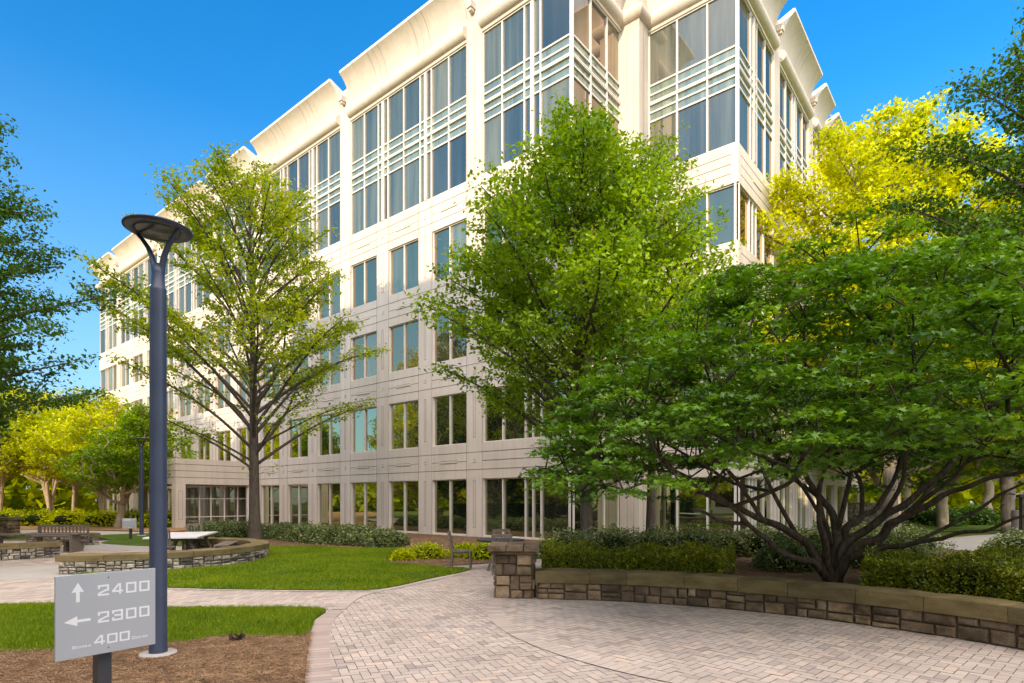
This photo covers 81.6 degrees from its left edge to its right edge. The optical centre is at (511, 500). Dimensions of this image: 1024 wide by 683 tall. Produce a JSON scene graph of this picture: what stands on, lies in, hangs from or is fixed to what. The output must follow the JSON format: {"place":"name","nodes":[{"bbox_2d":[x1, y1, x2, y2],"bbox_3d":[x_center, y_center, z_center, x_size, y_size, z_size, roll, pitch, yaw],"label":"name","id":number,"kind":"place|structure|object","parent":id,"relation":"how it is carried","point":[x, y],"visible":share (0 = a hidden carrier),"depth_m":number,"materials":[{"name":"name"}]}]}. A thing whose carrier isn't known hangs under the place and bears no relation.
{"place":"outdoors","nodes":[
{"label":"outdoors","id":0,"kind":"place"},
{"bbox_2d":[20,530,177,549],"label":"walkway","id":1,"kind":"structure","parent":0,"point":[100,546],"depth_m":21.59,"materials":[{"name":"concrete"}]},
{"bbox_2d":[20,525,185,531],"bbox_3d":[-40.672,1.655,44.658,46.156,0.030,28.137,0,0,0],"label":"mulch bed","id":2,"kind":"object","parent":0,"point":[99,528],"visible":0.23,"depth_m":34.52,"materials":[{"name":"soil"}]},
{"bbox_2d":[0,385,58,510],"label":"crape myrtle","id":3,"kind":"object","parent":2,"relation":"on","point":[6,468],"visible":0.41,"depth_m":43.50,"materials":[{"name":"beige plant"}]},
{"bbox_2d":[10,507,60,525],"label":"shrub","id":4,"kind":"object","parent":2,"relation":"on","point":[30,519],"visible":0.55,"depth_m":38.30,"materials":[{"name":"green plant"}]},
{"bbox_2d":[4,388,68,510],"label":"crape myrtle","id":5,"kind":"object","parent":2,"relation":"on","point":[46,490],"visible":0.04,"depth_m":53.64,"materials":[{"name":"green plant"}]},
{"bbox_2d":[35,506,86,525],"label":"shrub","id":6,"kind":"object","parent":2,"relation":"on","point":[70,518],"visible":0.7,"depth_m":37.79,"materials":[{"name":"green plant"}]},
{"bbox_2d":[1,386,148,513],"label":"crape myrtle","id":7,"kind":"object","parent":2,"relation":"on","point":[52,415],"visible":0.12,"depth_m":44.52,"materials":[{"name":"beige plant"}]},
{"bbox_2d":[72,507,116,526],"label":"shrub","id":8,"kind":"object","parent":2,"relation":"on","point":[105,518],"visible":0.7,"depth_m":37.24,"materials":[{"name":"green plant"}]},
{"bbox_2d":[15,389,178,510],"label":"crape myrtle","id":9,"kind":"object","parent":2,"relation":"on","point":[62,443],"visible":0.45,"depth_m":40.05,"materials":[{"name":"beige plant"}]},
{"bbox_2d":[49,401,198,526],"bbox_3d":[-22.739,-2.090,36.030,7.503,7.790,6.140,0,0,-16],"label":"dense tree","id":10,"kind":"object","parent":2,"relation":"on","point":[126,470],"visible":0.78,"depth_m":34.81,"materials":[{"name":"green plant"}]},
{"bbox_2d":[0,631,314,682],"bbox_3d":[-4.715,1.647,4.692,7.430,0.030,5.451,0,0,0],"label":"mulch bed","id":11,"kind":"object","parent":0,"point":[179,664],"visible":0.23,"depth_m":5.86,"materials":[{"name":"brown plant"}]},
{"bbox_2d":[54,568,154,682],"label":"direction sign","id":12,"kind":"object","parent":11,"relation":"on","point":[101,617],"visible":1,"depth_m":3.97,"materials":[{"name":"grey metal"}]},
{"bbox_2d":[121,214,192,659],"bbox_3d":[-3.732,-0.627,6.262,0.652,4.555,0.652,0,0,0],"label":"lamp post","id":13,"kind":"object","parent":11,"relation":"on","point":[169,232],"visible":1,"depth_m":6.20,"materials":[{"name":"metal"}]},
{"bbox_2d":[0,600,326,653],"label":"lawn","id":14,"kind":"structure","parent":0,"point":[322,613],"depth_m":7.80,"materials":[{"name":"green plant"}]},
{"bbox_2d":[99,533,236,545],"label":"lawn","id":15,"kind":"structure","parent":0,"point":[122,539],"depth_m":24.68,"materials":[{"name":"green plant"}]},
{"bbox_2d":[133,437,148,535],"bbox_3d":[-17.160,-0.627,27.500,0.652,4.555,0.652,0,0,0],"label":"lamp post","id":16,"kind":"object","parent":15,"relation":"on","point":[141,522],"visible":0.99,"depth_m":27.45,"materials":[{"name":"metal"}]},
{"bbox_2d":[74,544,468,590],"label":"lawn","id":17,"kind":"structure","parent":0,"point":[339,589],"depth_m":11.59,"materials":[{"name":"green plant"}]},
{"bbox_2d":[143,531,216,549],"bbox_3d":[-9.528,1.327,17.206,1.300,0.683,2.900,0,0,-17],"label":"picnic table","id":18,"kind":"object","parent":17,"relation":"on","point":[188,537],"visible":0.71,"depth_m":16.72,"materials":[{"name":"white wood"}]},
{"bbox_2d":[185,526,541,565],"bbox_3d":[-10.256,1.653,27.442,33.945,0.030,10.750,0,0,38],"label":"planting bed","id":19,"kind":"object","parent":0,"point":[433,542],"visible":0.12,"depth_m":22.00,"materials":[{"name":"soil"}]},
{"bbox_2d":[73,140,393,539],"bbox_3d":[-10.334,-6.062,24.378,10.100,15.533,11.334,0,0,11],"label":"shade tree","id":20,"kind":"object","parent":19,"relation":"on","point":[289,304],"visible":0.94,"depth_m":22.81,"materials":[{"name":"green plant"}]},
{"bbox_2d":[208,519,267,537],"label":"shrub","id":21,"kind":"object","parent":19,"relation":"on","point":[235,530],"visible":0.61,"depth_m":26.15,"materials":[{"name":"green plant"}]},
{"bbox_2d":[262,522,308,539],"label":"shrub","id":22,"kind":"object","parent":19,"relation":"on","point":[277,531],"visible":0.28,"depth_m":24.97,"materials":[{"name":"green plant"}]},
{"bbox_2d":[277,520,331,542],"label":"shrub","id":23,"kind":"object","parent":19,"relation":"on","point":[295,533],"visible":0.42,"depth_m":23.72,"materials":[{"name":"green plant"}]},
{"bbox_2d":[298,521,342,543],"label":"shrub","id":24,"kind":"object","parent":19,"relation":"on","point":[310,535],"visible":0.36,"depth_m":22.74,"materials":[{"name":"green plant"}]},
{"bbox_2d":[312,523,365,544],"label":"shrub","id":25,"kind":"object","parent":19,"relation":"on","point":[333,533],"visible":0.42,"depth_m":22.13,"materials":[{"name":"green plant"}]},
{"bbox_2d":[333,524,381,545],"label":"shrub","id":26,"kind":"object","parent":19,"relation":"on","point":[348,535],"visible":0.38,"depth_m":21.51,"materials":[{"name":"green plant"}]},
{"bbox_2d":[352,526,409,547],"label":"shrub","id":27,"kind":"object","parent":19,"relation":"on","point":[388,537],"visible":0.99,"depth_m":20.88,"materials":[{"name":"green plant"}]},
{"bbox_2d":[404,541,448,558],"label":"shrub","id":28,"kind":"object","parent":19,"relation":"on","point":[429,550],"visible":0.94,"depth_m":16.65,"materials":[{"name":"green plant"}]},
{"bbox_2d":[463,536,491,559],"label":"shrub","id":29,"kind":"object","parent":19,"relation":"on","point":[480,551],"visible":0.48,"depth_m":16.35,"materials":[{"name":"green plant"}]},
{"bbox_2d":[3,502,1002,539],"bbox_3d":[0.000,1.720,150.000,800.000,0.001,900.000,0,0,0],"label":"ground","id":30,"kind":"structure","parent":0,"point":[23,537],"depth_m":29.85,"materials":[{"name":"green plant"}]},
{"bbox_2d":[0,517,23,536],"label":"stone pillar","id":31,"kind":"structure","parent":30,"relation":"on","point":[9,524],"depth_m":26.78,"materials":[{"name":"stone"}]},
{"bbox_2d":[0,286,52,449],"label":"plaza tree","id":32,"kind":"object","parent":30,"relation":"on","point":[3,424],"visible":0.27,"depth_m":26.84,"materials":[{"name":"green plant"}]},
{"bbox_2d":[89,0,860,539],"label":"office building","id":33,"kind":"structure","parent":30,"relation":"on","point":[407,126],"depth_m":28.50,"materials":[{"name":"beige concrete"}]},
{"bbox_2d":[101,364,116,391],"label":"window","id":34,"kind":"structure","parent":33,"relation":"in","point":[109,375],"depth_m":57.57,"materials":[{"name":"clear glass"}]},
{"bbox_2d":[186,485,245,523],"bbox_3d":[-18.766,0.340,37.931,0.080,2.620,4.230,0,0,39],"label":"window","id":35,"kind":"structure","parent":33,"relation":"in","point":[203,502],"depth_m":37.78,"materials":[{"name":"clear glass"}]},
{"bbox_2d":[217,430,229,460],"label":"window","id":36,"kind":"structure","parent":33,"relation":"in","point":[221,455],"depth_m":42.21,"materials":[{"name":"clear glass"}]},
{"bbox_2d":[238,427,248,461],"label":"window","id":37,"kind":"structure","parent":33,"relation":"in","point":[243,448],"depth_m":40.53,"materials":[{"name":"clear glass"}]},
{"bbox_2d":[262,485,278,523],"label":"window","id":38,"kind":"structure","parent":33,"relation":"in","point":[270,493],"depth_m":38.25,"materials":[{"name":"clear glass"}]},
{"bbox_2d":[262,422,278,460],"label":"window","id":39,"kind":"structure","parent":33,"relation":"in","point":[271,445],"depth_m":38.17,"materials":[{"name":"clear glass"}]},
{"bbox_2d":[289,484,307,524],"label":"window","id":40,"kind":"structure","parent":33,"relation":"in","point":[298,493],"depth_m":36.01,"materials":[{"name":"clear glass"}]},
{"bbox_2d":[289,418,307,458],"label":"window","id":41,"kind":"structure","parent":33,"relation":"in","point":[298,448],"depth_m":36.01,"materials":[{"name":"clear glass"}]},
{"bbox_2d":[318,483,339,525],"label":"window","id":42,"kind":"structure","parent":33,"relation":"in","point":[328,493],"depth_m":33.94,"materials":[{"name":"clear glass"}]},
{"bbox_2d":[318,413,339,455],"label":"window","id":43,"kind":"structure","parent":33,"relation":"in","point":[328,441],"depth_m":33.94,"materials":[{"name":"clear glass"}]},
{"bbox_2d":[318,342,339,387],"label":"window","id":44,"kind":"structure","parent":33,"relation":"in","point":[336,379],"depth_m":33.91,"materials":[{"name":"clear glass"}]},
{"bbox_2d":[318,273,339,319],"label":"window","id":45,"kind":"structure","parent":33,"relation":"in","point":[334,309],"depth_m":33.91,"materials":[{"name":"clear glass"}]},
{"bbox_2d":[352,482,376,526],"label":"window","id":46,"kind":"structure","parent":33,"relation":"in","point":[364,494],"depth_m":31.88,"materials":[{"name":"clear glass"}]},
{"bbox_2d":[352,407,376,452],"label":"window","id":47,"kind":"structure","parent":33,"relation":"in","point":[364,428],"depth_m":31.88,"materials":[{"name":"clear glass"}]},
{"bbox_2d":[352,331,376,380],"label":"window","id":48,"kind":"structure","parent":33,"relation":"in","point":[366,368],"depth_m":31.88,"materials":[{"name":"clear glass"}]},
{"bbox_2d":[352,256,376,307],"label":"window","id":49,"kind":"structure","parent":33,"relation":"in","point":[364,274],"depth_m":31.88,"materials":[{"name":"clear glass"}]},
{"bbox_2d":[390,481,417,532],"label":"window","id":50,"kind":"structure","parent":33,"relation":"in","point":[403,494],"depth_m":29.81,"materials":[{"name":"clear glass"}]},
{"bbox_2d":[390,400,417,449],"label":"window","id":51,"kind":"structure","parent":33,"relation":"in","point":[404,415],"depth_m":29.81,"materials":[{"name":"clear glass"}]},
{"bbox_2d":[390,319,417,372],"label":"window","id":52,"kind":"structure","parent":33,"relation":"in","point":[403,337],"depth_m":29.81,"materials":[{"name":"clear glass"}]},
{"bbox_2d":[390,239,417,294],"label":"window","id":53,"kind":"structure","parent":33,"relation":"in","point":[404,258],"depth_m":29.81,"materials":[{"name":"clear glass"}]},
{"bbox_2d":[433,479,465,534],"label":"window","id":54,"kind":"structure","parent":33,"relation":"in","point":[449,496],"depth_m":27.76,"materials":[{"name":"clear glass"}]},
{"bbox_2d":[433,392,465,445],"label":"window","id":55,"kind":"structure","parent":33,"relation":"in","point":[449,411],"depth_m":27.76,"materials":[{"name":"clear glass"}]},
{"bbox_2d":[433,306,465,362],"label":"window","id":56,"kind":"structure","parent":33,"relation":"in","point":[445,348],"depth_m":27.99,"materials":[{"name":"clear glass"}]},
{"bbox_2d":[433,219,465,280],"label":"window","id":57,"kind":"structure","parent":33,"relation":"in","point":[449,233],"depth_m":27.97,"materials":[{"name":"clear glass"}]},
{"bbox_2d":[484,477,574,538],"bbox_3d":[0.606,0.310,24.912,4.760,2.560,0.120,0,0,39],"label":"window","id":58,"kind":"structure","parent":33,"relation":"in","point":[529,513],"depth_m":25.05,"materials":[{"name":"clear glass"}]},
{"bbox_2d":[484,378,574,441],"bbox_3d":[0.606,-3.750,24.912,4.760,2.360,0.120,0,0,39],"label":"window","id":59,"kind":"structure","parent":33,"relation":"in","point":[494,430],"depth_m":25.54,"materials":[{"name":"clear glass"}]},
{"bbox_2d":[568,476,618,537],"bbox_3d":[3.496,0.310,24.884,0.120,2.560,3.890,0,0,39],"label":"window","id":60,"kind":"structure","parent":33,"relation":"in","point":[605,513],"depth_m":25.32,"materials":[{"name":"clear glass"}]},
{"bbox_2d":[651,182,739,251],"bbox_3d":[7.670,-11.670,25.250,3.960,2.360,0.120,0,0,39],"label":"window","id":61,"kind":"structure","parent":33,"relation":"in","point":[724,197],"depth_m":24.49,"materials":[{"name":"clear glass"}]},
{"bbox_2d":[655,476,739,537],"bbox_3d":[7.670,0.310,25.250,3.960,2.560,0.120,0,0,39],"label":"window","id":62,"kind":"structure","parent":33,"relation":"in","point":[673,512],"depth_m":25.28,"materials":[{"name":"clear glass"}]},
{"bbox_2d":[734,476,771,536],"bbox_3d":[10.545,0.310,25.831,0.120,2.560,4.810,0,0,39],"label":"window","id":63,"kind":"structure","parent":33,"relation":"in","point":[764,504],"depth_m":25.87,"materials":[{"name":"clear glass"}]},
{"bbox_2d":[734,182,771,264],"bbox_3d":[10.545,-11.670,25.831,0.120,2.360,4.810,0,0,39],"label":"window","id":64,"kind":"structure","parent":33,"relation":"in","point":[749,232],"depth_m":25.51,"materials":[{"name":"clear glass"}]},
{"bbox_2d":[780,480,790,532],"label":"window","id":65,"kind":"structure","parent":33,"relation":"in","point":[785,493],"depth_m":29.68,"materials":[{"name":"clear glass"}]},
{"bbox_2d":[798,482,806,529],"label":"window","id":66,"kind":"structure","parent":33,"relation":"in","point":[802,498],"depth_m":32.24,"materials":[{"name":"clear glass"}]},
{"bbox_2d":[2,427,1023,514],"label":"distant woods","id":67,"kind":"object","parent":30,"relation":"on","point":[18,495],"visible":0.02,"depth_m":65.54,"materials":[{"name":"green plant"}]},
{"bbox_2d":[746,87,1023,531],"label":"yellow tree","id":68,"kind":"object","parent":30,"relation":"on","point":[878,176],"visible":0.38,"depth_m":24.68,"materials":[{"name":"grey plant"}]},
{"bbox_2d":[824,0,1023,372],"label":"edge tree","id":69,"kind":"object","parent":30,"relation":"on","point":[1002,159],"visible":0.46,"depth_m":16.02,"materials":[{"name":"green plant"}]},
{"bbox_2d":[958,211,1023,532],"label":"yellow tree","id":70,"kind":"object","parent":30,"relation":"on","point":[1007,503],"visible":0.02,"depth_m":30.82,"materials":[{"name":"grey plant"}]},
{"bbox_2d":[0,540,1023,682],"bbox_3d":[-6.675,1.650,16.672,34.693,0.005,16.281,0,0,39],"label":"paving","id":71,"kind":"structure","parent":0,"point":[26,590],"depth_m":6.93,"materials":[{"name":"grey stone"}]},
{"bbox_2d":[0,541,61,560],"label":"stone wall","id":72,"kind":"structure","parent":71,"relation":"on","point":[27,550],"depth_m":16.72,"materials":[{"name":"beige stone"}]},
{"bbox_2d":[0,565,73,580],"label":"concrete disc","id":73,"kind":"object","parent":71,"relation":"on","point":[27,572],"visible":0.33,"depth_m":13.51,"materials":[{"name":"beige concrete"}]},
{"bbox_2d":[0,533,84,552],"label":"bench","id":74,"kind":"object","parent":71,"relation":"on","point":[74,544],"visible":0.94,"depth_m":18.77,"materials":[{"name":"grey stone"}]},
{"bbox_2d":[30,525,88,544],"bbox_3d":[-15.587,1.250,20.460,1.700,0.800,0.424,0,0,-3],"label":"bench","id":75,"kind":"object","parent":71,"relation":"on","point":[38,538],"visible":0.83,"depth_m":20.61,"materials":[{"name":"brown wood"}]},
{"bbox_2d":[25,532,100,544],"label":"stone wall","id":76,"kind":"structure","parent":71,"relation":"on","point":[93,538],"depth_m":21.97,"materials":[{"name":"grey stone"}]},
{"bbox_2d":[0,113,133,420],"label":"edge tree","id":77,"kind":"object","parent":71,"relation":"on","point":[10,213],"visible":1,"depth_m":15.94,"materials":[{"name":"green plant"}]},
{"bbox_2d":[55,537,269,573],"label":"stone wall","id":78,"kind":"structure","parent":71,"relation":"on","point":[247,549],"depth_m":14.00,"materials":[{"name":"beige stone"}]},
{"bbox_2d":[305,611,342,682],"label":"paving border","id":79,"kind":"object","parent":71,"relation":"on","point":[320,666],"visible":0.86,"depth_m":6.49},
{"bbox_2d":[331,571,472,609],"bbox_3d":[-2.013,1.642,11.445,0.676,0.002,5.232,0,0,19],"label":"paving border","id":80,"kind":"object","parent":71,"relation":"on","point":[345,603],"visible":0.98,"depth_m":10.52,"materials":[{"name":"beige concrete"}]},
{"bbox_2d":[487,542,539,598],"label":"stone pillar","id":81,"kind":"structure","parent":71,"relation":"on","point":[514,570],"depth_m":9.94,"materials":[{"name":"brown stone"}]},
{"bbox_2d":[487,598,713,682],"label":"paving border","id":82,"kind":"object","parent":71,"relation":"on","point":[496,615],"visible":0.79,"depth_m":6.40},
{"bbox_2d":[535,568,1023,649],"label":"stone wall","id":83,"kind":"structure","parent":71,"relation":"on","point":[994,621],"depth_m":8.34,"materials":[{"name":"brown stone"}]},
{"bbox_2d":[0,0,1023,501],"label":"sky","id":84,"kind":"structure","parent":0,"point":[97,93],"materials":[{"name":"blue"}]},
{"bbox_2d":[724,548,1002,585],"bbox_3d":[7.100,1.520,13.625,12.800,0.340,18.750,0,0,0],"label":"planting bed","id":85,"kind":"object","parent":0,"point":[806,576],"depth_m":10.95,"materials":[{"name":"soil"}]},
{"bbox_2d":[533,525,604,558],"bbox_3d":[1.269,0.957,13.572,1.811,0.835,1.452,0,0,0],"label":"shrub","id":86,"kind":"object","parent":85,"relation":"on","point":[564,537],"visible":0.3,"depth_m":13.35,"materials":[{"name":"green plant"}]},
{"bbox_2d":[399,88,790,540],"bbox_3d":[1.661,-3.898,14.785,8.559,11.211,8.971,0,0,-43],"label":"shade tree","id":87,"kind":"object","parent":85,"relation":"on","point":[580,288],"visible":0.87,"depth_m":13.22,"materials":[{"name":"green plant"}]},
{"bbox_2d":[578,523,643,551],"bbox_3d":[2.310,0.960,13.966,1.716,0.869,1.473,0,0,25],"label":"shrub","id":88,"kind":"object","parent":85,"relation":"on","point":[619,539],"visible":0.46,"depth_m":13.62,"materials":[{"name":"green plant"}]},
{"bbox_2d":[541,537,736,573],"bbox_3d":[2.180,1.058,10.714,3.615,0.736,1.700,0,0,17],"label":"hedge","id":89,"kind":"object","parent":85,"relation":"on","point":[690,557],"visible":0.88,"depth_m":10.29,"materials":[{"name":"green plant"}]},
{"bbox_2d":[546,119,754,531],"bbox_3d":[4.335,-4.516,17.061,5.355,12.442,6.509,0,0,34],"label":"shade tree","id":90,"kind":"object","parent":85,"relation":"on","point":[712,260],"visible":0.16,"depth_m":16.22,"materials":[{"name":"green plant"}]},
{"bbox_2d":[621,524,681,546],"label":"shrub","id":91,"kind":"object","parent":85,"relation":"on","point":[650,536],"visible":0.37,"depth_m":13.91,"materials":[{"name":"green plant"}]},
{"bbox_2d":[654,521,723,548],"bbox_3d":[4.355,0.935,14.342,1.894,0.904,1.662,0,0,-29],"label":"shrub","id":92,"kind":"object","parent":85,"relation":"on","point":[693,535],"visible":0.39,"depth_m":14.02,"materials":[{"name":"green plant"}]},
{"bbox_2d":[701,525,754,556],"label":"shrub","id":93,"kind":"object","parent":85,"relation":"on","point":[725,541],"visible":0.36,"depth_m":14.16,"materials":[{"name":"green plant"}]},
{"bbox_2d":[730,521,807,555],"bbox_3d":[6.291,0.906,14.651,2.239,0.945,1.742,0,0,0],"label":"shrub","id":94,"kind":"object","parent":85,"relation":"on","point":[756,542],"visible":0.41,"depth_m":14.24,"materials":[{"name":"green plant"}]},
{"bbox_2d":[518,207,1023,582],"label":"japanese maple","id":95,"kind":"object","parent":85,"relation":"on","point":[765,399],"visible":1,"depth_m":8.13,"materials":[{"name":"green plant"}]},
{"bbox_2d":[748,537,849,572],"bbox_3d":[5.585,1.034,11.620,1.807,0.703,1.457,0,0,0],"label":"shrub","id":96,"kind":"object","parent":85,"relation":"on","point":[769,559],"visible":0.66,"depth_m":11.31,"materials":[{"name":"green plant"}]},
{"bbox_2d":[858,532,935,556],"bbox_3d":[7.989,1.007,12.685,1.898,0.742,1.720,0,0,38],"label":"shrub","id":97,"kind":"object","parent":85,"relation":"on","point":[914,548],"visible":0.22,"depth_m":12.28,"materials":[{"name":"green plant"}]},
{"bbox_2d":[867,521,962,555],"bbox_3d":[9.729,0.918,14.829,2.507,0.929,2.049,0,0,0],"label":"shrub","id":98,"kind":"object","parent":85,"relation":"on","point":[940,548],"visible":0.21,"depth_m":14.45,"materials":[{"name":"green plant"}]},
{"bbox_2d":[859,540,1023,602],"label":"hedge","id":99,"kind":"object","parent":85,"relation":"on","point":[964,572],"visible":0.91,"depth_m":7.86,"materials":[{"name":"green plant"}]},
{"bbox_2d":[977,526,1023,556],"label":"shrub","id":100,"kind":"object","parent":85,"relation":"on","point":[1017,539],"visible":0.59,"depth_m":13.79,"materials":[{"name":"green plant"}]},
{"bbox_2d":[860,522,1000,534],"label":"lawn","id":101,"kind":"structure","parent":0,"point":[968,527],"depth_m":35.57,"materials":[{"name":"green plant"}]},
{"bbox_2d":[855,502,923,522],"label":"stone wall","id":102,"kind":"structure","parent":101,"relation":"on","point":[869,506],"depth_m":43.53,"materials":[{"name":"grey stone"}]},
{"bbox_2d":[811,367,989,526],"bbox_3d":[19.742,-3.564,30.704,7.302,10.627,9.426,0,0,0],"label":"background tree","id":103,"kind":"object","parent":101,"relation":"on","point":[872,471],"visible":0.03,"depth_m":30.45,"materials":[{"name":"green plant"}]},
{"bbox_2d":[901,504,969,526],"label":"shrub","id":104,"kind":"object","parent":101,"relation":"on","point":[927,518],"visible":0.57,"depth_m":37.25,"materials":[{"name":"green plant"}]},
{"bbox_2d":[881,403,1021,527],"bbox_3d":[25.417,-3.237,35.496,7.675,9.975,9.874,0,0,0],"label":"background tree","id":105,"kind":"object","parent":101,"relation":"on","point":[942,510],"visible":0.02,"depth_m":34.71,"materials":[{"name":"green plant"}]},
{"bbox_2d":[950,503,1000,524],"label":"shrub","id":106,"kind":"object","parent":101,"relation":"on","point":[983,517],"visible":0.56,"depth_m":39.00,"materials":[{"name":"green plant"}]},
{"bbox_2d":[968,370,1017,512],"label":"background tree","id":107,"kind":"object","parent":101,"relation":"on","point":[988,495],"visible":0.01,"depth_m":42.80,"materials":[{"name":"green plant"}]},
{"bbox_2d":[936,534,1009,550],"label":"walkway","id":108,"kind":"structure","parent":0,"point":[973,542],"depth_m":23.05,"materials":[{"name":"concrete"}]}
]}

